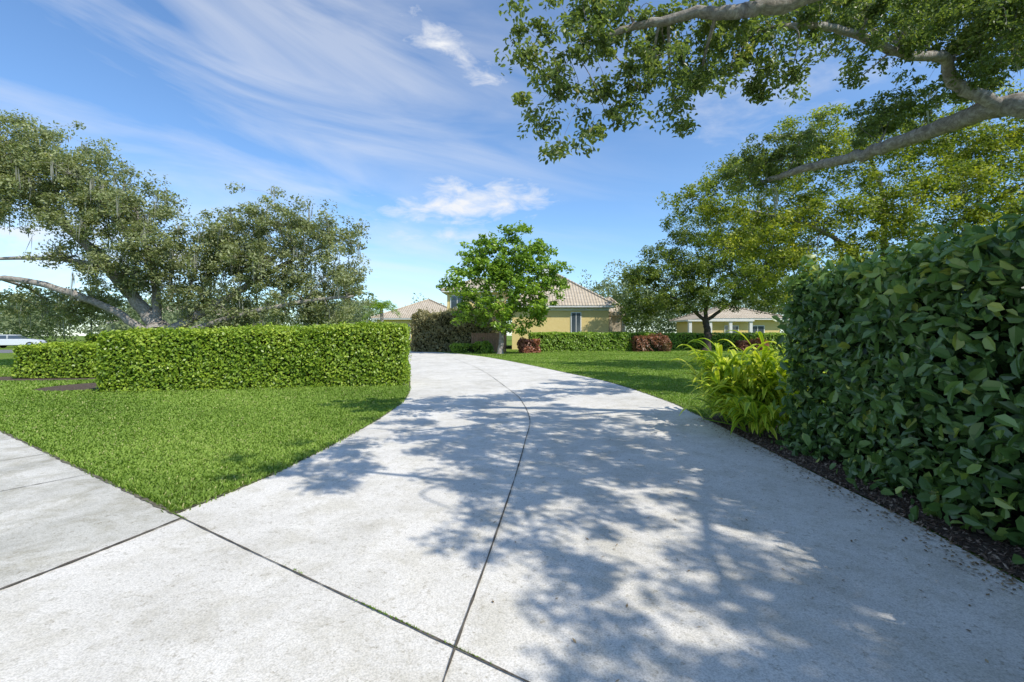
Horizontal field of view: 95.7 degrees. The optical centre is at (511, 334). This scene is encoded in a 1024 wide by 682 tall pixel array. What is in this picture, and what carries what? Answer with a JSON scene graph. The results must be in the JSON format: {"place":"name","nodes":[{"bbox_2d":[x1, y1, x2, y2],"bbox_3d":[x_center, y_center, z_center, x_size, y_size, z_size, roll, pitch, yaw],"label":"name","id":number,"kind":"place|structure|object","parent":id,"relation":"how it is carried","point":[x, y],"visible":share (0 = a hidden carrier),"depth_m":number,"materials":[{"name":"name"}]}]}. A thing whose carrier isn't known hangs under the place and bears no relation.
{"place":"outdoors","nodes":[
{"label":"outdoors","id":0,"kind":"place"},
{"bbox_2d":[0,350,13,352],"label":"road","id":1,"kind":"structure","parent":0,"point":[5,351],"depth_m":40.19,"materials":[{"name":"grey asphalt"}]},
{"bbox_2d":[0,431,185,589],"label":"sidewalk","id":2,"kind":"structure","parent":0,"point":[47,525],"depth_m":3.82,"materials":[{"name":"concrete"}]},
{"bbox_2d":[0,430,175,513],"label":"lawn edge soil","id":3,"kind":"structure","parent":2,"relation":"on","point":[137,495],"depth_m":4.68,"materials":[{"name":"brown soil"}]},
{"bbox_2d":[0,516,183,588],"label":"sidewalk joint","id":4,"kind":"object","parent":2,"relation":"on","point":[90,553],"visible":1,"depth_m":3.11,"materials":[{"name":"grey concrete"}]},
{"bbox_2d":[447,293,506,345],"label":"walls","id":5,"kind":"structure","parent":0,"point":[448,300],"depth_m":50.00,"materials":[{"name":"yellow paint"}]},
{"bbox_2d":[451,296,462,308],"bbox_3d":[-5.900,-3.300,49.930,1.300,1.600,0.040,0,0,0],"label":"window glass","id":6,"kind":"object","parent":5,"relation":"in","point":[455,300],"visible":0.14,"depth_m":49.91,"materials":[{"name":"glass"}]},
{"bbox_2d":[441,290,508,298],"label":"roof fascia","id":7,"kind":"structure","parent":5,"relation":"on","point":[444,292],"depth_m":49.98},
{"bbox_2d":[460,279,495,289],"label":"roof","id":8,"kind":"structure","parent":7,"relation":"on","point":[470,282],"depth_m":50.85,"materials":[{"name":"tile"}]},
{"bbox_2d":[0,351,1023,681],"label":"driveway","id":9,"kind":"structure","parent":0,"point":[398,511],"depth_m":2.90,"materials":[{"name":"concrete"}]},
{"bbox_2d":[169,511,495,665],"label":"weed tufts","id":10,"kind":"object","parent":9,"relation":"on","point":[365,604],"visible":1,"depth_m":2.45,"materials":[{"name":"green plant"}]},
{"bbox_2d":[175,513,529,681],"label":"driveway joint","id":11,"kind":"object","parent":9,"relation":"on","point":[462,650],"visible":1,"depth_m":2.42,"materials":[{"name":"grey concrete"}]},
{"bbox_2d":[442,359,529,681],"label":"driveway joint","id":12,"kind":"object","parent":9,"relation":"on","point":[460,631],"visible":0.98,"depth_m":2.77,"materials":[{"name":"grey concrete"}]},
{"bbox_2d":[0,336,1023,582],"bbox_3d":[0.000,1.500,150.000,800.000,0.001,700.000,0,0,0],"label":"ground","id":13,"kind":"structure","parent":0,"point":[82,338],"depth_m":17.29,"materials":[{"name":"brown soil"}]},
{"bbox_2d":[0,335,46,347],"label":"parked car","id":14,"kind":"object","parent":13,"relation":"on","point":[6,340],"visible":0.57,"depth_m":50.44,"materials":[{"name":"grey paint"}]},
{"bbox_2d":[0,376,95,380],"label":"mulch bed","id":15,"kind":"object","parent":13,"relation":"on","point":[25,378],"visible":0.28,"depth_m":15.67,"materials":[{"name":"brown soil"}]},
{"bbox_2d":[10,340,102,378],"bbox_3d":[-15.616,0.854,16.409,2.869,1.317,1.875,0,0,0],"label":"clipped hedge","id":16,"kind":"object","parent":15,"relation":"on","point":[64,359],"visible":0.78,"depth_m":15.71,"materials":[{"name":"green plant"}]},
{"bbox_2d":[34,383,97,391],"bbox_3d":[-12.000,1.496,13.400,2.400,0.001,2.800,0,0,0],"label":"mulch bed","id":17,"kind":"object","parent":13,"relation":"on","point":[82,386],"visible":0.28,"depth_m":13.02,"materials":[{"name":"brown soil"}]},
{"bbox_2d":[84,332,99,342],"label":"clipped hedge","id":18,"kind":"object","parent":13,"relation":"on","point":[88,337],"visible":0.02,"depth_m":24.31,"materials":[{"name":"green plant"}]},
{"bbox_2d":[0,108,375,333],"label":"live oak tree","id":19,"kind":"object","parent":13,"relation":"on","point":[25,162],"visible":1,"depth_m":19.69,"materials":[{"name":"green plant"}]},
{"bbox_2d":[0,359,411,512],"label":"lawn grass","id":20,"kind":"structure","parent":13,"relation":"on","point":[170,450],"depth_m":7.23,"materials":[{"name":"green plant"}]},
{"bbox_2d":[92,383,398,393],"bbox_3d":[-7.058,1.492,12.984,8.654,0.001,2.412,0,0,-8],"label":"mulch bed","id":21,"kind":"object","parent":13,"relation":"on","point":[250,385],"visible":0.12,"depth_m":13.24,"materials":[{"name":"brown soil"}]},
{"bbox_2d":[92,320,411,391],"bbox_3d":[-6.954,0.538,13.226,8.028,1.937,1.721,0,0,-11],"label":"clipped hedge","id":22,"kind":"object","parent":21,"relation":"on","point":[370,353],"visible":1,"depth_m":12.58,"materials":[{"name":"green plant"}]},
{"bbox_2d":[362,298,401,321],"bbox_3d":[-12.256,-0.941,44.013,3.784,4.902,4.012,0,0,0],"label":"palm tree","id":23,"kind":"object","parent":13,"relation":"on","point":[379,306],"visible":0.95,"depth_m":43.65,"materials":[{"name":"green plant"}]},
{"bbox_2d":[377,320,411,340],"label":"walls","id":24,"kind":"structure","parent":13,"relation":"on","point":[400,321],"depth_m":60.00,"materials":[{"name":"yellow paint"}]},
{"bbox_2d":[372,318,411,319],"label":"roof fascia","id":25,"kind":"structure","parent":24,"relation":"attached to","point":[393,318],"depth_m":59.44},
{"bbox_2d":[373,300,446,317],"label":"roof","id":26,"kind":"structure","parent":25,"relation":"on","point":[407,312],"depth_m":62.19,"materials":[{"name":"tile"}]},
{"bbox_2d":[370,299,446,318],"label":"roof ridge caps","id":27,"kind":"object","parent":24,"relation":"on","point":[411,305],"visible":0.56,"depth_m":63.33,"materials":[{"name":"beige tile"}]},
{"bbox_2d":[0,257,809,341],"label":"distant tree line","id":28,"kind":"object","parent":13,"relation":"on","point":[39,326],"visible":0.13,"depth_m":62.95,"materials":[{"name":"green plant"}]},
{"bbox_2d":[408,306,497,351],"bbox_3d":[-5.019,-0.529,39.672,8.142,4.210,3.485,0,0,13],"label":"olive hedge","id":29,"kind":"object","parent":13,"relation":"on","point":[435,332],"visible":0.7,"depth_m":38.87,"materials":[{"name":"plant"}]},
{"bbox_2d":[471,333,505,351],"bbox_3d":[-1.885,0.667,37.660,2.830,1.565,0.120,0,0,0],"label":"wood fence","id":30,"kind":"object","parent":13,"relation":"on","point":[493,338],"visible":0.48,"depth_m":37.60,"materials":[{"name":"wood"}]},
{"bbox_2d":[436,220,575,353],"bbox_3d":[-0.528,-3.556,35.037,10.573,10.206,4.617,0,0,0],"label":"broadleaf tree","id":31,"kind":"object","parent":13,"relation":"on","point":[502,274],"visible":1,"depth_m":34.32,"materials":[{"name":"green plant"}]},
{"bbox_2d":[528,331,655,351],"bbox_3d":[7.011,0.628,40.683,11.313,1.854,1.727,0,0,-5],"label":"clipped hedge","id":32,"kind":"object","parent":13,"relation":"on","point":[615,341],"visible":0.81,"depth_m":40.03,"materials":[{"name":"green plant"}]},
{"bbox_2d":[609,316,611,331],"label":"porch column","id":33,"kind":"structure","parent":13,"relation":"on","point":[610,323],"depth_m":47.00,"materials":[{"name":"white paint"}]},
{"bbox_2d":[609,312,624,315],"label":"porch beam","id":34,"kind":"structure","parent":33,"relation":"on","point":[613,313],"depth_m":46.90,"materials":[{"name":"beige paint"}]},
{"bbox_2d":[612,316,620,331],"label":"wing walls","id":35,"kind":"structure","parent":13,"relation":"on","point":[616,326],"depth_m":49.00,"materials":[{"name":"beige paint"}]},
{"bbox_2d":[621,317,624,331],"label":"porch column","id":36,"kind":"structure","parent":13,"relation":"on","point":[622,328],"depth_m":47.00,"materials":[{"name":"white paint"}]},
{"bbox_2d":[433,350,827,422],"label":"lawn grass","id":37,"kind":"structure","parent":13,"relation":"on","point":[659,371],"depth_m":20.79,"materials":[{"name":"green plant"}]},
{"bbox_2d":[630,333,671,351],"bbox_3d":[11.965,0.698,40.012,3.484,1.706,1.896,0,0,0],"label":"red tip shrub","id":38,"kind":"object","parent":13,"relation":"on","point":[653,342],"visible":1,"depth_m":39.52,"materials":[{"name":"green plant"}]},
{"bbox_2d":[688,321,691,332],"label":"column","id":39,"kind":"structure","parent":13,"relation":"on","point":[689,326],"depth_m":50.40,"materials":[{"name":"white paint"}]},
{"bbox_2d":[686,320,753,320],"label":"porch beam","id":40,"kind":"structure","parent":39,"relation":"on","point":[721,320],"depth_m":50.30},
{"bbox_2d":[610,194,825,350],"bbox_3d":[18.061,-5.182,40.978,18.838,13.574,7.950,0,0,0],"label":"spreading shade tree","id":41,"kind":"object","parent":13,"relation":"on","point":[706,267],"visible":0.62,"depth_m":40.25,"materials":[{"name":"green plant"}]},
{"bbox_2d":[677,320,778,332],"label":"walls","id":42,"kind":"structure","parent":13,"relation":"on","point":[718,326],"depth_m":52.00,"materials":[{"name":"yellow paint"}]},
{"bbox_2d":[669,305,788,321],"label":"roof ridge caps","id":43,"kind":"object","parent":42,"relation":"on","point":[710,314],"visible":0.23,"depth_m":54.12,"materials":[{"name":"beige tile"}]},
{"bbox_2d":[670,318,788,321],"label":"roof fascia","id":44,"kind":"structure","parent":42,"relation":"attached to","point":[729,319],"depth_m":51.34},
{"bbox_2d":[672,307,781,320],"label":"roof","id":45,"kind":"structure","parent":44,"relation":"on","point":[742,313],"depth_m":53.02,"materials":[{"name":"tile"}]},
{"bbox_2d":[725,326,737,332],"bbox_3d":[24.600,-0.200,51.930,1.400,1.400,0.040,0,0,0],"label":"window glass","id":46,"kind":"object","parent":42,"relation":"in","point":[733,328],"visible":0.36,"depth_m":51.91,"materials":[{"name":"grey glass"}]},
{"bbox_2d":[753,326,763,332],"bbox_3d":[27.500,-0.200,51.930,1.400,1.400,0.040,0,0,0],"label":"window glass","id":47,"kind":"object","parent":42,"relation":"in","point":[761,328],"visible":0.43,"depth_m":51.91,"materials":[{"name":"glass"}]},
{"bbox_2d":[728,321,731,332],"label":"column","id":48,"kind":"structure","parent":13,"relation":"on","point":[729,325],"depth_m":50.41,"materials":[{"name":"white paint"}]},
{"bbox_2d":[658,332,812,350],"bbox_3d":[22.398,0.662,43.507,17.524,1.802,1.708,0,0,-3],"label":"clipped hedge","id":49,"kind":"object","parent":13,"relation":"on","point":[677,339],"visible":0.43,"depth_m":42.68,"materials":[{"name":"green plant"}]},
{"bbox_2d":[748,321,752,332],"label":"column","id":50,"kind":"structure","parent":13,"relation":"on","point":[750,326],"depth_m":50.40,"materials":[{"name":"white paint"}]},
{"bbox_2d":[734,338,769,350],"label":"red tip shrub","id":51,"kind":"object","parent":13,"relation":"on","point":[742,345],"visible":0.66,"depth_m":42.22,"materials":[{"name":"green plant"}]},
{"bbox_2d":[494,0,1023,219],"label":"overhanging oak tree","id":52,"kind":"object","parent":13,"relation":"on","point":[976,44],"visible":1,"depth_m":7.59,"materials":[{"name":"green plant"}]},
{"bbox_2d":[655,79,1023,309],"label":"yellow green tree","id":53,"kind":"object","parent":13,"relation":"on","point":[965,163],"visible":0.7,"depth_m":17.87,"materials":[{"name":"green plant"}]},
{"bbox_2d":[713,413,1023,579],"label":"mulch bed","id":54,"kind":"object","parent":13,"relation":"on","point":[986,539],"visible":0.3,"depth_m":3.86,"materials":[{"name":"brown soil"}]},
{"bbox_2d":[668,330,824,423],"bbox_3d":[3.923,0.709,7.856,2.442,1.558,2.542,0,0,0],"label":"variegated ginger plant","id":55,"kind":"object","parent":54,"relation":"on","point":[761,372],"visible":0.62,"depth_m":7.34,"materials":[{"name":"green plant"}]},
{"bbox_2d":[481,404,1023,681],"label":"leaf litter","id":56,"kind":"object","parent":54,"relation":"on","point":[969,540],"visible":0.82,"depth_m":3.87,"materials":[{"name":"brown plant"}]},
{"bbox_2d":[680,378,825,438],"bbox_3d":[3.761,1.065,7.051,2.553,0.851,2.286,0,0,0],"label":"variegated ginger plant","id":57,"kind":"object","parent":54,"relation":"on","point":[768,417],"visible":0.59,"depth_m":6.77,"materials":[{"name":"green plant"}]},
{"bbox_2d":[768,199,1023,563],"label":"tall viburnum hedge","id":58,"kind":"object","parent":54,"relation":"on","point":[919,355],"visible":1,"depth_m":3.99,"materials":[{"name":"green plant"}]},
{"label":"mulch bed","id":59,"kind":"object","parent":13,"relation":"on","visible":0},
{"bbox_2d":[448,340,493,353],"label":"shrub","id":60,"kind":"object","parent":59,"relation":"on","point":[481,347],"visible":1,"depth_m":36.05,"materials":[{"name":"green plant"}]},
{"bbox_2d":[517,337,540,352],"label":"red tip shrub","id":61,"kind":"object","parent":59,"relation":"on","point":[524,345],"visible":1,"depth_m":36.83,"materials":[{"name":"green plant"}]},
{"bbox_2d":[0,0,1023,335],"label":"sky","id":62,"kind":"structure","parent":0,"point":[402,115],"materials":[{"name":"blue"}]},
{"bbox_2d":[512,311,608,348],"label":"walls","id":63,"kind":"structure","parent":0,"point":[592,321],"depth_m":46.00,"materials":[{"name":"yellow paint"}]},
{"bbox_2d":[523,308,608,310],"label":"cornice","id":64,"kind":"structure","parent":63,"relation":"attached to","point":[579,309],"depth_m":45.90,"materials":[{"name":"white paint"}]},
{"bbox_2d":[522,305,613,308],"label":"roof fascia","id":65,"kind":"structure","parent":63,"relation":"attached to","point":[581,306],"depth_m":45.44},
{"bbox_2d":[518,281,611,304],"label":"roof","id":66,"kind":"structure","parent":65,"relation":"on","point":[575,294],"depth_m":46.64,"materials":[{"name":"tile"}]},
{"bbox_2d":[520,273,616,305],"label":"roof ridge caps","id":67,"kind":"object","parent":66,"relation":"attached to","point":[594,293],"visible":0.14,"depth_m":47.54,"materials":[{"name":"tile"}]},
{"bbox_2d":[571,312,580,331],"bbox_3d":[6.350,-1.150,45.975,1.050,2.100,0.090,0,0,0],"label":"window frame","id":68,"kind":"object","parent":63,"relation":"attached to","point":[571,320],"visible":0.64,"depth_m":45.93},
{"bbox_2d":[572,313,579,331],"bbox_3d":[6.350,-1.150,45.930,0.850,1.900,0.040,0,0,0],"label":"window glass","id":69,"kind":"object","parent":68,"relation":"in","point":[575,322],"visible":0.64,"depth_m":45.91,"materials":[{"name":"blue glass"}]},
{"bbox_2d":[609,299,620,310],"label":"wing roof","id":70,"kind":"structure","parent":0,"point":[616,308],"depth_m":48.72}
]}

